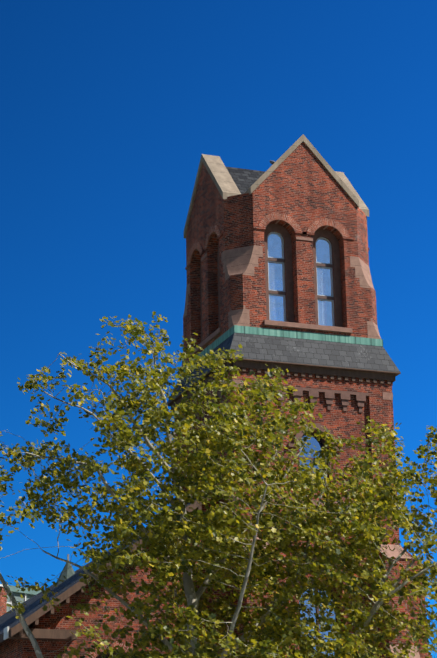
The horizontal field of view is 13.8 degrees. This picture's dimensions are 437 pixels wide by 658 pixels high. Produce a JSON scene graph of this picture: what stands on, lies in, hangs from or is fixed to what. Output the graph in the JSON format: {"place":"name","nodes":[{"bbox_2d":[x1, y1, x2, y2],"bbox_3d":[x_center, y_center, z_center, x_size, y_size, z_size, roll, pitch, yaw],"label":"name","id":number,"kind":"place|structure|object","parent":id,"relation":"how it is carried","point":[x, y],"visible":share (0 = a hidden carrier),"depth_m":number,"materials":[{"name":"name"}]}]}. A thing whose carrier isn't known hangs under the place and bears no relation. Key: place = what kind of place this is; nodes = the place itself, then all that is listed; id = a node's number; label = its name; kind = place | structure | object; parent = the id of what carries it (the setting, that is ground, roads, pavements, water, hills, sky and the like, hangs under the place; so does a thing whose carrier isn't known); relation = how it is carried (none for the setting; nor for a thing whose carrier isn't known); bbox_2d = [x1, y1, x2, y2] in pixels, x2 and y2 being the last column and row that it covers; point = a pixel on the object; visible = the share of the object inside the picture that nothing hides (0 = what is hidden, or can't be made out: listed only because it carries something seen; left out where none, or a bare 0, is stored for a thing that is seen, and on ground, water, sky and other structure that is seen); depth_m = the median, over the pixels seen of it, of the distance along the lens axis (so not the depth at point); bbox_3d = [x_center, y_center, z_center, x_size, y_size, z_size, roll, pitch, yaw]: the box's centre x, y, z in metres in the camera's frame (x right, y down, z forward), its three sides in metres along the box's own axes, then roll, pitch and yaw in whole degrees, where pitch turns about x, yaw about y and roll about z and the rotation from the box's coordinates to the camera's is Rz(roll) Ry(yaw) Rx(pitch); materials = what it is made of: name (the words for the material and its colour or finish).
{"place":"outdoors","nodes":[
{"label":"outdoors","id":0,"kind":"place"},
{"bbox_2d":[0,584,40,615],"bbox_3d":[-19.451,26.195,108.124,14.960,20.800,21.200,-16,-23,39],"label":"neighbour building","id":1,"kind":"structure","parent":0,"point":[16,593],"depth_m":109.44,"materials":[{"name":"brick"}]},
{"bbox_2d":[54,554,74,586],"bbox_3d":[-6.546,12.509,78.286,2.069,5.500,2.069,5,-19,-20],"label":"spire","id":2,"kind":"structure","parent":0,"point":[68,573],"depth_m":78.62,"materials":[{"name":"green metal"}]},
{"bbox_2d":[0,311,436,657],"bbox_3d":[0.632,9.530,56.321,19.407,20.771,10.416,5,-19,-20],"label":"tree","id":3,"kind":"object","parent":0,"point":[172,554],"visible":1,"depth_m":55.22,"materials":[{"name":"green plant"}]},
{"bbox_2d":[0,0,436,657],"label":"sky","id":4,"kind":"structure","parent":0,"point":[110,110],"materials":[{"name":"blue"}]},
{"bbox_2d":[167,333,431,657],"bbox_3d":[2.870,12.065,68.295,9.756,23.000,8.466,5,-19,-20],"label":"tower base","id":5,"kind":"object","parent":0,"point":[347,386],"visible":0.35,"depth_m":68.76,"materials":[{"name":"red brick"}]},
{"bbox_2d":[180,134,382,375],"bbox_3d":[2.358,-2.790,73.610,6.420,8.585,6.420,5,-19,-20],"label":"bell tower","id":6,"kind":"structure","parent":5,"relation":"on","point":[279,247],"depth_m":71.00,"materials":[{"name":"red brick"}]},
{"label":"ground","id":7,"kind":"structure","parent":0,"visible":0},
{"bbox_2d":[0,494,236,657],"bbox_3d":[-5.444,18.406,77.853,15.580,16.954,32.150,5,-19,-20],"label":"church nave","id":8,"kind":"structure","parent":7,"relation":"on","point":[50,629],"depth_m":63.69,"materials":[{"name":"red brick"}]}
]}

